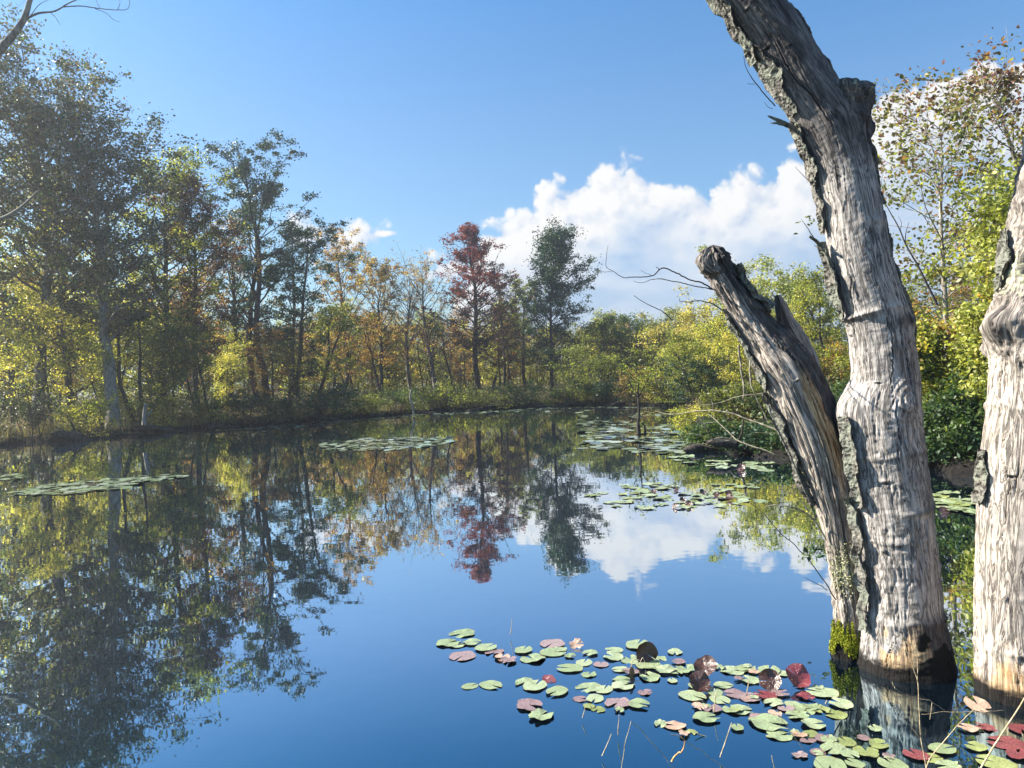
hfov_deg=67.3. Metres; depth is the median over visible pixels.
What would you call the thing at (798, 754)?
lily pad
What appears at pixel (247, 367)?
woodland tree
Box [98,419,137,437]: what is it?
fallen branch
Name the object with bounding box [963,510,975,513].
lily pad
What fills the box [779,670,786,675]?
lily pad
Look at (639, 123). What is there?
sky
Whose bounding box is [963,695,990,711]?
lily pad
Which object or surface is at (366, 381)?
woodland tree
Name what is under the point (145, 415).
broken stump
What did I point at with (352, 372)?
woodland tree
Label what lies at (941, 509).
lily pad
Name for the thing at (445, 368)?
woodland tree
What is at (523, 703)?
lily pad
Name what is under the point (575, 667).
lily pad
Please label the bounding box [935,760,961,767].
lily pad
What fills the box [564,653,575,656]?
lily pad
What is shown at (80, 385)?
woodland tree
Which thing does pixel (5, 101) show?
deciduous tree
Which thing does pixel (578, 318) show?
deciduous tree
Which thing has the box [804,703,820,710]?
lily pad
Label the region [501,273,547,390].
deciduous tree
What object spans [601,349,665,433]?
drowned sapling
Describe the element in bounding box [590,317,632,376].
woodland tree
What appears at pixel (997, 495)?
dead tree
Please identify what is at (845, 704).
lily pad
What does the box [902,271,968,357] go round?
deciduous tree
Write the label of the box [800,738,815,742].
lily pad
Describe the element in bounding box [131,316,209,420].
deciduous tree
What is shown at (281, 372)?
woodland tree
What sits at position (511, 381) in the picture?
woodland tree
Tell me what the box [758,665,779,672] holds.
lily pad
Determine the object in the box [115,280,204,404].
woodland tree
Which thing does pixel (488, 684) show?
lily pad
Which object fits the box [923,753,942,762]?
lily pad
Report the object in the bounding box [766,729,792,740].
lily pad
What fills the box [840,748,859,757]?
lily pad
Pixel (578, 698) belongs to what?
lily pad
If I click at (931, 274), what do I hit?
maple tree
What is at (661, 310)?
bare twig
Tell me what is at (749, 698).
lily pad
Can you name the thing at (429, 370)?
woodland tree
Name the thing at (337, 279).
deciduous tree
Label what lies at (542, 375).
woodland tree
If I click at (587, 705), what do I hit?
lily pad
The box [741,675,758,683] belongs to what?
lily pad
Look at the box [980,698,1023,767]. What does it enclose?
dry stalk
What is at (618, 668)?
lily pad
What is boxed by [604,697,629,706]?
lily pad
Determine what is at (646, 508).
lily pad
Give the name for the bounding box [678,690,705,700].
lily pad
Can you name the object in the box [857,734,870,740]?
lily pad
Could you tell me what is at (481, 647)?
lily pad
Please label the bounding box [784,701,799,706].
lily pad
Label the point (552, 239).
deciduous tree
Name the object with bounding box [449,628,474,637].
lily pad
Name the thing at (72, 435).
rock
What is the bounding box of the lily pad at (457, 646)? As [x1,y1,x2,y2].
[448,642,464,647]
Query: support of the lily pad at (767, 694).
on the pond water
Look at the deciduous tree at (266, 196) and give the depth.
44.62 m
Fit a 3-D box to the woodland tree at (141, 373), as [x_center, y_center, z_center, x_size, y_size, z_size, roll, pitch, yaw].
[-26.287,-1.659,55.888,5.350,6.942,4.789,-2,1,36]
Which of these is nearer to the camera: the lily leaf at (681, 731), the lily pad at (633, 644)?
the lily leaf at (681, 731)
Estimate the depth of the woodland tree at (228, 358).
41.04 m
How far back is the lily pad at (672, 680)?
4.22 m
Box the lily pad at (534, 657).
[520,653,545,662]
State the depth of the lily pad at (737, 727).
3.64 m
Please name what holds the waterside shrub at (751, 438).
on the ground at (961, 468)
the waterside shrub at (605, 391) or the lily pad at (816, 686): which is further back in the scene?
the waterside shrub at (605, 391)
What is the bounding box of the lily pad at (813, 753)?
[810,748,825,755]
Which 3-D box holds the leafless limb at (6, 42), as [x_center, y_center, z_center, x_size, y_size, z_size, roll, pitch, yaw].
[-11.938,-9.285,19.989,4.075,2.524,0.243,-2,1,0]
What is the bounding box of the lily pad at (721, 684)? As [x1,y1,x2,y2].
[714,681,733,687]
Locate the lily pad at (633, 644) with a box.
[626,639,647,648]
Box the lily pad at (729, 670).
[720,666,746,674]
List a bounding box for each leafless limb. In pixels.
[0,0,129,56]
[0,190,38,220]
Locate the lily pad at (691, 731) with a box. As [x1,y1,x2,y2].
[685,729,697,734]
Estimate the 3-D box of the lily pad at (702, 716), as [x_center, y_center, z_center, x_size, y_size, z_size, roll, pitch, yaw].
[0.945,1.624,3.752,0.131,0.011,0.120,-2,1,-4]
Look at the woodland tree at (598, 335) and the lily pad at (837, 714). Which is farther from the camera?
the woodland tree at (598, 335)
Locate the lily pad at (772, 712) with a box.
[768,709,781,716]
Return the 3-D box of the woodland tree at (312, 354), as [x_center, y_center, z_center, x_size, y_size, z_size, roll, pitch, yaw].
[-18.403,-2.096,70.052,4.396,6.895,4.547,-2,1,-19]
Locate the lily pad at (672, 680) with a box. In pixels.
[667,678,676,682]
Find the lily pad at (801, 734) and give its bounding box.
[792,731,807,736]
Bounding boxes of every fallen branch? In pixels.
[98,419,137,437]
[415,402,441,412]
[535,396,573,406]
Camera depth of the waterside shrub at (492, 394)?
41.30 m
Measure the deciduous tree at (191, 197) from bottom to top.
12.515 m
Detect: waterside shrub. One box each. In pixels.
[0,381,27,433]
[0,381,66,441]
[47,391,128,438]
[118,392,190,427]
[168,389,247,427]
[205,387,280,425]
[244,392,311,422]
[271,380,371,423]
[329,386,391,417]
[369,385,440,413]
[414,380,478,410]
[448,384,514,409]
[489,378,559,407]
[541,383,598,406]
[564,374,644,404]
[610,365,667,405]
[640,373,698,405]
[644,397,691,402]
[656,350,730,404]
[665,401,718,422]
[676,413,754,446]
[687,373,773,418]
[704,419,783,453]
[731,385,834,417]
[750,422,785,453]
[825,373,849,403]
[912,299,967,409]
[915,284,995,406]
[922,377,986,463]
[925,424,971,464]
[926,423,981,463]
[930,297,989,431]
[941,418,982,458]
[946,384,983,457]
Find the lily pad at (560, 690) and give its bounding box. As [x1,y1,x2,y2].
[546,686,567,695]
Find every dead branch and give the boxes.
[656,394,801,470]
[704,350,767,404]
[752,504,836,599]
[765,491,826,540]
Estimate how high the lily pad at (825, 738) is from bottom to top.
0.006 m
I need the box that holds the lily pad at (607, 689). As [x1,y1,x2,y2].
[595,685,612,692]
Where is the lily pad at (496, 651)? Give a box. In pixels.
[485,649,503,653]
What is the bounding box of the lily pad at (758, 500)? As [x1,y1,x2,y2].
[753,499,767,502]
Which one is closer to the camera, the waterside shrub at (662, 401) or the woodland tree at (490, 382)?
the waterside shrub at (662, 401)
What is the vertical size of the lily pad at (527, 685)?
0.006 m
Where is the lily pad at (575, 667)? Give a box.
[557,664,582,671]
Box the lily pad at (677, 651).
[668,648,681,654]
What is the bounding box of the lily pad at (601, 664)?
[593,661,608,666]
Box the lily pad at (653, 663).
[635,658,659,668]
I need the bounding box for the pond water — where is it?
[0,405,1023,767]
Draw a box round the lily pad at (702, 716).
[692,711,717,721]
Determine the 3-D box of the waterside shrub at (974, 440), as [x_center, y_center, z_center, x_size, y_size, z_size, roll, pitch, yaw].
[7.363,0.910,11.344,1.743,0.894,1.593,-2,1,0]
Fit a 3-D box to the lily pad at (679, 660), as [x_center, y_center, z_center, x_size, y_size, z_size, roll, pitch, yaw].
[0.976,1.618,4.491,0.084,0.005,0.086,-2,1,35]
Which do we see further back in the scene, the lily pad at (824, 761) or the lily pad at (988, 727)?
the lily pad at (988, 727)
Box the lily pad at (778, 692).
[770,689,789,695]
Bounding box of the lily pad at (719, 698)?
[709,695,730,703]
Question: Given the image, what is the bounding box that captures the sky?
[0,0,1023,395]
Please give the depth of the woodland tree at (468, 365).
61.11 m
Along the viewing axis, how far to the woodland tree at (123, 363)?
44.39 m
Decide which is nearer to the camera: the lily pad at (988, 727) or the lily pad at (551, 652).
the lily pad at (988, 727)
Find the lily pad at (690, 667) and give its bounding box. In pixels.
[676,664,694,672]
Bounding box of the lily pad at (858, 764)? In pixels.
[845,758,865,767]
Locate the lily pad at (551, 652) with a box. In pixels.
[540,648,565,655]
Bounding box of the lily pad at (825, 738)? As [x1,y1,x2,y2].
[820,734,836,741]
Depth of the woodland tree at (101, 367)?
47.13 m
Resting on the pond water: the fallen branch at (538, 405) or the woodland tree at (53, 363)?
the fallen branch at (538, 405)
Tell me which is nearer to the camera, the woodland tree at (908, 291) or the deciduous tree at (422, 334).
the woodland tree at (908, 291)
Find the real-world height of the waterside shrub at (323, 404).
2.203 m
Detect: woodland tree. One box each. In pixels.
[0,262,47,415]
[0,268,101,391]
[0,277,75,411]
[1,278,92,405]
[7,319,77,399]
[28,291,110,402]
[49,271,155,407]
[50,267,149,392]
[53,336,122,401]
[70,293,175,405]
[70,303,137,403]
[114,261,180,399]
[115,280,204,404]
[123,341,179,399]
[137,257,254,408]
[161,285,225,400]
[189,311,259,402]
[198,330,267,399]
[206,325,252,406]
[222,327,277,399]
[230,323,304,400]
[235,341,263,392]
[251,346,282,397]
[256,310,318,397]
[274,314,317,391]
[274,340,310,389]
[276,296,378,393]
[295,307,355,394]
[304,325,324,392]
[310,314,366,389]
[317,332,371,392]
[338,344,365,390]
[339,308,414,393]
[350,307,399,393]
[352,328,401,390]
[355,349,374,389]
[365,326,427,391]
[383,311,415,387]
[387,315,435,390]
[393,311,454,383]
[396,319,417,389]
[401,309,453,389]
[401,311,449,391]
[409,317,449,389]
[435,305,481,389]
[436,346,452,387]
[437,314,470,385]
[438,326,481,389]
[446,301,521,389]
[453,348,488,383]
[471,296,531,388]
[477,316,526,386]
[484,307,532,391]
[487,336,535,382]
[501,325,540,387]
[511,325,538,387]
[512,339,541,382]
[523,321,556,386]
[527,330,571,384]
[530,325,557,388]
[549,328,575,384]
[571,308,619,352]
[574,325,594,381]
[579,316,613,382]
[581,317,613,379]
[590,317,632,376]
[644,346,705,408]
[648,328,711,403]
[653,303,699,367]
[690,305,744,391]
[701,312,772,400]
[717,310,775,383]
[742,286,823,352]
[760,260,849,385]
[794,315,822,347]
[810,301,846,380]
[833,276,942,368]
[922,200,1003,346]
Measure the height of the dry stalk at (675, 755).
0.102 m
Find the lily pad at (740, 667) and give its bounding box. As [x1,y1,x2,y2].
[736,665,755,670]
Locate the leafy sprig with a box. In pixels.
[801,544,825,561]
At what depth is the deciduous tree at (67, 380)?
35.24 m
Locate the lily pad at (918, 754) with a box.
[902,748,929,759]
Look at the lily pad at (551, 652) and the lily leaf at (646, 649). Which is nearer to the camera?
the lily leaf at (646, 649)
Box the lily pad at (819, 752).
[812,750,822,754]
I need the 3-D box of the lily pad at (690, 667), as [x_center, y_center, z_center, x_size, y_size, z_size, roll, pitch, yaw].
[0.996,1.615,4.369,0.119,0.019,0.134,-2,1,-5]
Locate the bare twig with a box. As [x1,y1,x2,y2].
[635,296,684,319]
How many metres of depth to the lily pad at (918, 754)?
3.33 m
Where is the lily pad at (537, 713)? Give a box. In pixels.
[528,708,553,719]
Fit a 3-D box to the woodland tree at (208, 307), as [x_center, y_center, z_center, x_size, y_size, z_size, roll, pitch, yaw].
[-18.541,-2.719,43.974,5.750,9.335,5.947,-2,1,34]
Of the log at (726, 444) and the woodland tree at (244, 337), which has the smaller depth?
the log at (726, 444)
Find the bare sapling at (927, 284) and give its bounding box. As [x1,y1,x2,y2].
[886,205,938,305]
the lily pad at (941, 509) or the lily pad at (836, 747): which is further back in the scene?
the lily pad at (941, 509)
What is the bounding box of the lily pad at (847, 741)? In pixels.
[837,736,856,745]
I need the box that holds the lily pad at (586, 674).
[581,671,595,676]
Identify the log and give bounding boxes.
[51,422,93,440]
[466,402,501,410]
[608,395,626,406]
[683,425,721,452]
[705,419,757,452]
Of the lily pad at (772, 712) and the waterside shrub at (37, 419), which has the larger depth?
the waterside shrub at (37, 419)
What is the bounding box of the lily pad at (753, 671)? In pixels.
[749,669,758,672]
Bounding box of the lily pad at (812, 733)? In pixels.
[802,730,817,736]
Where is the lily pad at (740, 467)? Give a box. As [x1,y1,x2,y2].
[736,463,745,470]
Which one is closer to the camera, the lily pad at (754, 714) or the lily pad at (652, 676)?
the lily pad at (754, 714)
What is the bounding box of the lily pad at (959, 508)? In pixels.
[948,507,967,509]
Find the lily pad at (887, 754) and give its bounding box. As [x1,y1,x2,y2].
[882,753,894,758]
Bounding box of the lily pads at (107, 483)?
[0,404,688,495]
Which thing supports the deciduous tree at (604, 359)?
on the ground at (961, 468)
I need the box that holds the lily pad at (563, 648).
[554,646,566,651]
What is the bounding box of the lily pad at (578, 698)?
[573,696,586,701]
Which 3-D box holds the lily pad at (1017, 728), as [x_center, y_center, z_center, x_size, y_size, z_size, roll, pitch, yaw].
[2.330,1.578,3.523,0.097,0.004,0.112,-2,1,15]
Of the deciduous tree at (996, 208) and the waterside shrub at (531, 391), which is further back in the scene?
the waterside shrub at (531, 391)
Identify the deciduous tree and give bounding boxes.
[0,2,184,428]
[0,14,68,307]
[0,58,213,428]
[0,151,144,419]
[0,210,82,422]
[0,285,103,426]
[35,277,185,426]
[83,142,258,416]
[113,166,247,413]
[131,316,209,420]
[136,297,236,419]
[184,190,285,409]
[198,128,351,406]
[251,216,363,402]
[307,224,402,391]
[307,329,370,400]
[336,246,416,397]
[341,305,405,397]
[360,320,503,395]
[362,240,454,395]
[379,245,454,393]
[457,316,541,393]
[478,273,526,390]
[491,214,604,390]
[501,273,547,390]
[539,316,613,385]
[541,341,637,400]
[563,309,647,383]
[598,321,663,385]
[605,311,651,375]
[605,311,697,388]
[621,283,746,380]
[626,335,741,405]
[670,317,753,388]
[816,330,850,385]
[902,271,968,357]
[913,150,1019,389]
[939,281,994,341]
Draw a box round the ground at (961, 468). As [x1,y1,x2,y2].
[0,367,976,477]
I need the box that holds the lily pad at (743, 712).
[729,704,752,714]
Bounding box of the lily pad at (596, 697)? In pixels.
[586,694,603,702]
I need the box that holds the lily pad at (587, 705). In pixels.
[583,703,594,707]
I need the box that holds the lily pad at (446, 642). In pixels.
[436,638,459,645]
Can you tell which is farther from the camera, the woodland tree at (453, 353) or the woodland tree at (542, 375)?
the woodland tree at (453, 353)
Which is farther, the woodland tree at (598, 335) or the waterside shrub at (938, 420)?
the woodland tree at (598, 335)
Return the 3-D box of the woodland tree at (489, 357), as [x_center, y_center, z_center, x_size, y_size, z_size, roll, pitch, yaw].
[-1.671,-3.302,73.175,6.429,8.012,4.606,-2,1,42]
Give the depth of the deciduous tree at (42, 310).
29.50 m
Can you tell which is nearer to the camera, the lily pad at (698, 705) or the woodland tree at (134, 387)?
the lily pad at (698, 705)
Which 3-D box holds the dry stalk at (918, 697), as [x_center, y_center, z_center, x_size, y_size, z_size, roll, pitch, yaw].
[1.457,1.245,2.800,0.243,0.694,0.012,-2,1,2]
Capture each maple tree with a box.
[394,220,546,394]
[794,25,1023,359]
[928,35,1023,229]
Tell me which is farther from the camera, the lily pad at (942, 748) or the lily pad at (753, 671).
the lily pad at (753, 671)
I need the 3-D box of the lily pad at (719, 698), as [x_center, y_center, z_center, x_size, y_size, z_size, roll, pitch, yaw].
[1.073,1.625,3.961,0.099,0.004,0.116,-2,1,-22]
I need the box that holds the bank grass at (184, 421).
[0,390,709,441]
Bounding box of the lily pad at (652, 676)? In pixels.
[640,671,659,681]
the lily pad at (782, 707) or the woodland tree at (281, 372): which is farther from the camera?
the woodland tree at (281, 372)
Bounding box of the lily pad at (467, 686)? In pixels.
[461,683,477,688]
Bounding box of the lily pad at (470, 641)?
[462,638,480,644]
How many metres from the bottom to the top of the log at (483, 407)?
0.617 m
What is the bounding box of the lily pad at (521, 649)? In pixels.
[515,646,531,652]
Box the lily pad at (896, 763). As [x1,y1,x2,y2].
[877,756,908,767]
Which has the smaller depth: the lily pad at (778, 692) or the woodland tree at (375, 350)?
the lily pad at (778, 692)
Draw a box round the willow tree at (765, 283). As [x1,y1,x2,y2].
[695,240,844,381]
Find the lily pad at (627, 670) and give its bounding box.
[621,668,639,673]
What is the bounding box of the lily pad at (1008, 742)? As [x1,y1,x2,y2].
[986,736,1023,748]
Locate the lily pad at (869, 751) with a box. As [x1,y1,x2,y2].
[852,745,878,756]
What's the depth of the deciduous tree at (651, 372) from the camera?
38.42 m
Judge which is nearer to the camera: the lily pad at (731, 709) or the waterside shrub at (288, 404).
the lily pad at (731, 709)
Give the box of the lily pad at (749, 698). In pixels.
[738,692,760,701]
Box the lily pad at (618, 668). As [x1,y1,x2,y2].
[612,666,626,671]
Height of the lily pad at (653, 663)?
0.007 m
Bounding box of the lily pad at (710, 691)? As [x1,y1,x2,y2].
[707,688,722,695]
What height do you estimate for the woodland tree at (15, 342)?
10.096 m
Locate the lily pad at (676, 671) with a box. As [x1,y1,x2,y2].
[668,668,683,673]
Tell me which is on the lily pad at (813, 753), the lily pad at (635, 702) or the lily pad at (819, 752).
the lily pad at (819, 752)
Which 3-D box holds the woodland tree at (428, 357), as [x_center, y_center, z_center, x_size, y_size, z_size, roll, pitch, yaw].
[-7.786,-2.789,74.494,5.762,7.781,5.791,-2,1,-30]
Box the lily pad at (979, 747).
[964,741,988,750]
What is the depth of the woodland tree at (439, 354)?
67.76 m
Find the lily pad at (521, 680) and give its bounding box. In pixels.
[515,677,533,684]
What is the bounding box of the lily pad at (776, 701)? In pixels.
[763,698,783,705]
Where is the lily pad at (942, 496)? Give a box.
[933,494,949,497]
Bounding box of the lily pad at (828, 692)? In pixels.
[805,686,838,696]
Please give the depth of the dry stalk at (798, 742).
2.90 m
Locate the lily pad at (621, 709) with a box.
[615,706,623,711]
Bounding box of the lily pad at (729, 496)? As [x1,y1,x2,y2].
[726,494,733,499]
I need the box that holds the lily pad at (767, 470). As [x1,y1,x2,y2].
[757,469,773,471]
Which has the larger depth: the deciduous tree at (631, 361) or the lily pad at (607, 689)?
the deciduous tree at (631, 361)
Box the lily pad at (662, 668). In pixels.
[653,664,674,672]
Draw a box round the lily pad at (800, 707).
[794,703,815,714]
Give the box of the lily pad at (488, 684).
[479,680,501,688]
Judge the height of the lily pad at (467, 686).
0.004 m
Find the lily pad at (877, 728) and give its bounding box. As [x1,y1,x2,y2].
[868,724,881,730]
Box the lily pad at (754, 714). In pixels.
[749,713,759,716]
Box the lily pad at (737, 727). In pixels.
[731,723,743,729]
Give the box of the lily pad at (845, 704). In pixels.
[828,697,852,708]
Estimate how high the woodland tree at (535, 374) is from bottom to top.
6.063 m
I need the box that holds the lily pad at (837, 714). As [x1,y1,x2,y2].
[825,709,847,718]
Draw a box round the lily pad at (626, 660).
[621,654,637,663]
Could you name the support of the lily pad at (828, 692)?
on the pond water
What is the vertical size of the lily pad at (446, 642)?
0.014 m
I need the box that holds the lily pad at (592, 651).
[582,649,597,655]
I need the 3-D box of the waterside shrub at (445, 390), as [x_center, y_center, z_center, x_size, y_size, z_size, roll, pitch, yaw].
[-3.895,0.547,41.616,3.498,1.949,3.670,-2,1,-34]
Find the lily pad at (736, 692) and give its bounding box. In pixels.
[724,688,746,698]
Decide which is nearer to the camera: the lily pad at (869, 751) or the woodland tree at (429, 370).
the lily pad at (869, 751)
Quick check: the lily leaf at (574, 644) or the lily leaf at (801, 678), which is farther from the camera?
the lily leaf at (574, 644)
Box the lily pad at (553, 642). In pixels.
[540,639,564,647]
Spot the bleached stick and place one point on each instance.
(413, 410)
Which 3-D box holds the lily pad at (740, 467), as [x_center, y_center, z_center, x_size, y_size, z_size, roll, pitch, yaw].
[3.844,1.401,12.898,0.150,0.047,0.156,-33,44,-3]
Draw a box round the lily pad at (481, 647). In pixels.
[474,643,496,650]
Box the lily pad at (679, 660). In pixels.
[671,658,685,663]
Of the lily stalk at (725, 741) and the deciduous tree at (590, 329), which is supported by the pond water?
the lily stalk at (725, 741)
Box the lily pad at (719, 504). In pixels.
[713,503,726,506]
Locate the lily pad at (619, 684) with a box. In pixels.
[611,681,634,689]
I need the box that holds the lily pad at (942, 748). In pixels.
[928,743,955,753]
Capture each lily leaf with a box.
[542,675,555,682]
[569,638,583,648]
[629,667,634,682]
[636,641,657,661]
[679,729,689,735]
[689,670,710,691]
[694,655,716,675]
[759,668,781,690]
[786,663,810,686]
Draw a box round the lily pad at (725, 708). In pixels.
[722,704,743,711]
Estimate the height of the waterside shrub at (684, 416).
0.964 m
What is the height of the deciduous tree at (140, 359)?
6.611 m
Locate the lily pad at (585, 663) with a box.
[576,659,592,665]
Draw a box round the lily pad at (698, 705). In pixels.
[692,702,707,710]
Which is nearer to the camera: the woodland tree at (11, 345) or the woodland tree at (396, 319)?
the woodland tree at (11, 345)
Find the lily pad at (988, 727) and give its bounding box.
[975,722,997,731]
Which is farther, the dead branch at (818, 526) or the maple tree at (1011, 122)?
the maple tree at (1011, 122)
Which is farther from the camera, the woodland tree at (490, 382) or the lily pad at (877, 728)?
the woodland tree at (490, 382)
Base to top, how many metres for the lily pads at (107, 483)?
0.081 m
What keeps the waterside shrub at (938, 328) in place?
on the ground at (961, 468)
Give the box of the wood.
[0,335,958,403]
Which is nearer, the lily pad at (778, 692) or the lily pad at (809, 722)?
the lily pad at (809, 722)
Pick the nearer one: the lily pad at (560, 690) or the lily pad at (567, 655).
the lily pad at (560, 690)
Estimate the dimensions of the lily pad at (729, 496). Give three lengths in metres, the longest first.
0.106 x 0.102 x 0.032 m
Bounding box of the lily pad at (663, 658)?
[652,656,666,661]
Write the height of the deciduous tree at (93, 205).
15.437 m
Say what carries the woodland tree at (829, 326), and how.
on the ground at (961, 468)
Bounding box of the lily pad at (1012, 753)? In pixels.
[1005,748,1023,758]
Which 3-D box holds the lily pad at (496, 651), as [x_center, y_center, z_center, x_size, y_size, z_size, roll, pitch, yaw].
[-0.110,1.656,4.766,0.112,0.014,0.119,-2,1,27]
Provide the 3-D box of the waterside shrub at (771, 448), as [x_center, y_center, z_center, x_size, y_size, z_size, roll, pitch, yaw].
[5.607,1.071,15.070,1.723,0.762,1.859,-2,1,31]
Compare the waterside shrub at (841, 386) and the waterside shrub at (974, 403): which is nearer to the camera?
the waterside shrub at (974, 403)
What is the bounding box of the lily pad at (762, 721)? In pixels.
[748,713,787,730]
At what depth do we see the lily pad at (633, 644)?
4.80 m
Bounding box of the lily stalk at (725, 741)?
[720,722,731,757]
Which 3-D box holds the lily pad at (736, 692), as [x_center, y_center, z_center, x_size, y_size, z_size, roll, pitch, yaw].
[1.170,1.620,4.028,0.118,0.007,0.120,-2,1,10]
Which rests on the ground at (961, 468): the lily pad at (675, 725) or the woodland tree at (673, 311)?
the woodland tree at (673, 311)
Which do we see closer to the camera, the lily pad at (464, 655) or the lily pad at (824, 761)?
the lily pad at (824, 761)
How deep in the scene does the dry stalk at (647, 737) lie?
2.90 m
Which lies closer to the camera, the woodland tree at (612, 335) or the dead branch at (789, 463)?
the dead branch at (789, 463)
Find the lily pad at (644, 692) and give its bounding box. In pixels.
[638,689,651,694]
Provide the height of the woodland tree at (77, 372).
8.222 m
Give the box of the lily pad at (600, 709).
[590,706,604,712]
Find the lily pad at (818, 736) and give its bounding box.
[815,733,834,741]
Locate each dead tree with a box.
[596,0,957,683]
[971,138,1023,709]
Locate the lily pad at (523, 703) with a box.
[516,698,542,710]
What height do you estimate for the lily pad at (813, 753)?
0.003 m
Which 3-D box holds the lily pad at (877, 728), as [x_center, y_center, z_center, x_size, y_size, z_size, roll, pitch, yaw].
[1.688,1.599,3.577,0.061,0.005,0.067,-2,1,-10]
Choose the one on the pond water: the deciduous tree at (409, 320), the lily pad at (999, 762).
the lily pad at (999, 762)
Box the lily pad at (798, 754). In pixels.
[791,751,807,757]
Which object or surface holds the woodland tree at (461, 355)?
on the ground at (961, 468)
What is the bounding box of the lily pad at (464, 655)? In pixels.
[449,651,475,660]
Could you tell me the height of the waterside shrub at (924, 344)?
3.105 m
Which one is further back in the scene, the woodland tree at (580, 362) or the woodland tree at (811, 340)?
the woodland tree at (580, 362)
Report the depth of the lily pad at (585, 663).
4.54 m
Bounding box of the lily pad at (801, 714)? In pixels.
[785,710,809,718]
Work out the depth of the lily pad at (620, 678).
4.27 m
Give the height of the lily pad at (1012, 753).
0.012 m
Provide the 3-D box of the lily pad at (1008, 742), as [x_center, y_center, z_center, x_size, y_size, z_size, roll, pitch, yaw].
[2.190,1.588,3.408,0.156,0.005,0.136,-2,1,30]
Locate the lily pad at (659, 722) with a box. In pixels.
[654,719,666,727]
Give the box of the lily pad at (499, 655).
[495,653,509,657]
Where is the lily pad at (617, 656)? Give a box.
[603,652,622,660]
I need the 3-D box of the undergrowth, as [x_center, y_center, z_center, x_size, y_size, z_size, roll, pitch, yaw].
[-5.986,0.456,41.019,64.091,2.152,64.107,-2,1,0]
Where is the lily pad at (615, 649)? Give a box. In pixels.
[605,647,622,652]
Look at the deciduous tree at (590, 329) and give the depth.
52.21 m
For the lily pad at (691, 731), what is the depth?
3.62 m
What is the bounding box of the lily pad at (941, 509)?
[938,506,949,513]
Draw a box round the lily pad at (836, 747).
[820,741,845,753]
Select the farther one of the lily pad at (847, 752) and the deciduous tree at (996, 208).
the deciduous tree at (996, 208)
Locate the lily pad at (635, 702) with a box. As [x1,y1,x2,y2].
[627,698,649,707]
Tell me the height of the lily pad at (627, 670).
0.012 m
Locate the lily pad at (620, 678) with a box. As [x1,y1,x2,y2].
[612,676,629,682]
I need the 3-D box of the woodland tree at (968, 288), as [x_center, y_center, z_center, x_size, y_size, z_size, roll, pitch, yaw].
[11.191,-1.680,18.111,3.267,5.305,3.379,-2,1,34]
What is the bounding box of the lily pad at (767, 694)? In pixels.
[753,689,776,697]
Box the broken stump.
[142,403,152,424]
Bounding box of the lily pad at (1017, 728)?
[1008,723,1023,733]
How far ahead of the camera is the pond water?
5.93 m
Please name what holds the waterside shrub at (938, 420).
on the ground at (961, 468)
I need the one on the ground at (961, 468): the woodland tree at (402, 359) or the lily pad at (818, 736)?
the woodland tree at (402, 359)
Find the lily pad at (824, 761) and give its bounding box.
[814,755,846,767]
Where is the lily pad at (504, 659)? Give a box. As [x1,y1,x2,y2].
[500,656,516,662]
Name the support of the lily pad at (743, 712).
on the pond water
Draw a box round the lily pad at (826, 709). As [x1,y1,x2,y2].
[810,704,830,712]
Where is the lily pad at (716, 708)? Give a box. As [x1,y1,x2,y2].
[703,704,721,711]
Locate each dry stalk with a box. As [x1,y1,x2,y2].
[621,722,673,767]
[671,734,724,767]
[671,737,684,761]
[777,711,823,767]
[850,671,950,719]
[878,633,943,767]
[926,710,972,767]
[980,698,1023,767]
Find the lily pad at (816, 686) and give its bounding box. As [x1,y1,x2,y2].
[812,684,823,688]
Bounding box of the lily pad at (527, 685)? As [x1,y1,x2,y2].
[523,680,546,689]
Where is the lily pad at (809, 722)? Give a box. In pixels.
[801,718,825,728]
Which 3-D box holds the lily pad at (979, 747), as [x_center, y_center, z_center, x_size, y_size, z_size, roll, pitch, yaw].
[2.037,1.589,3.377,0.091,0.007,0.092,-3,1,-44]
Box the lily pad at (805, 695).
[797,691,815,698]
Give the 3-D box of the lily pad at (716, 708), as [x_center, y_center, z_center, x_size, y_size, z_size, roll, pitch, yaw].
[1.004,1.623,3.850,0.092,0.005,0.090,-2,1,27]
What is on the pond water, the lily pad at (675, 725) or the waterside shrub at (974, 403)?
the lily pad at (675, 725)
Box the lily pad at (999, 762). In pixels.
[976,754,1017,767]
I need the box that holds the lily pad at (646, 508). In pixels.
[638,507,654,508]
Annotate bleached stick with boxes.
[409,390,414,413]
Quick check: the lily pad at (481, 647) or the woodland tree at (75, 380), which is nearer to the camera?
the lily pad at (481, 647)
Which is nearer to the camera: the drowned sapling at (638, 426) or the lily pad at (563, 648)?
the lily pad at (563, 648)
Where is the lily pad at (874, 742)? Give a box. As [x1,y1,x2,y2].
[869,738,888,748]
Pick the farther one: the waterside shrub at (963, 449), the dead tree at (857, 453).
the waterside shrub at (963, 449)
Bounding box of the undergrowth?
[0,362,931,447]
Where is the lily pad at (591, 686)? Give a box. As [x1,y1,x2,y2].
[575,682,600,692]
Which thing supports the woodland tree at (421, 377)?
on the ground at (961, 468)
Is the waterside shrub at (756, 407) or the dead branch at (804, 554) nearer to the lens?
the dead branch at (804, 554)
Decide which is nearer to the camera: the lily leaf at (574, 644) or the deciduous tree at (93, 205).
the lily leaf at (574, 644)
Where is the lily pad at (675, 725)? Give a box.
[665,720,685,729]
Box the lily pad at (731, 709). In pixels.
[729,708,741,712]
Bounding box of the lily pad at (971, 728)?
[957,723,978,731]
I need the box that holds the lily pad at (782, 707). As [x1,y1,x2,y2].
[777,704,794,710]
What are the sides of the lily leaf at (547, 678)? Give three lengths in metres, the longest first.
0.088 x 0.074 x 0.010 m
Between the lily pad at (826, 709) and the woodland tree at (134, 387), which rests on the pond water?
the lily pad at (826, 709)

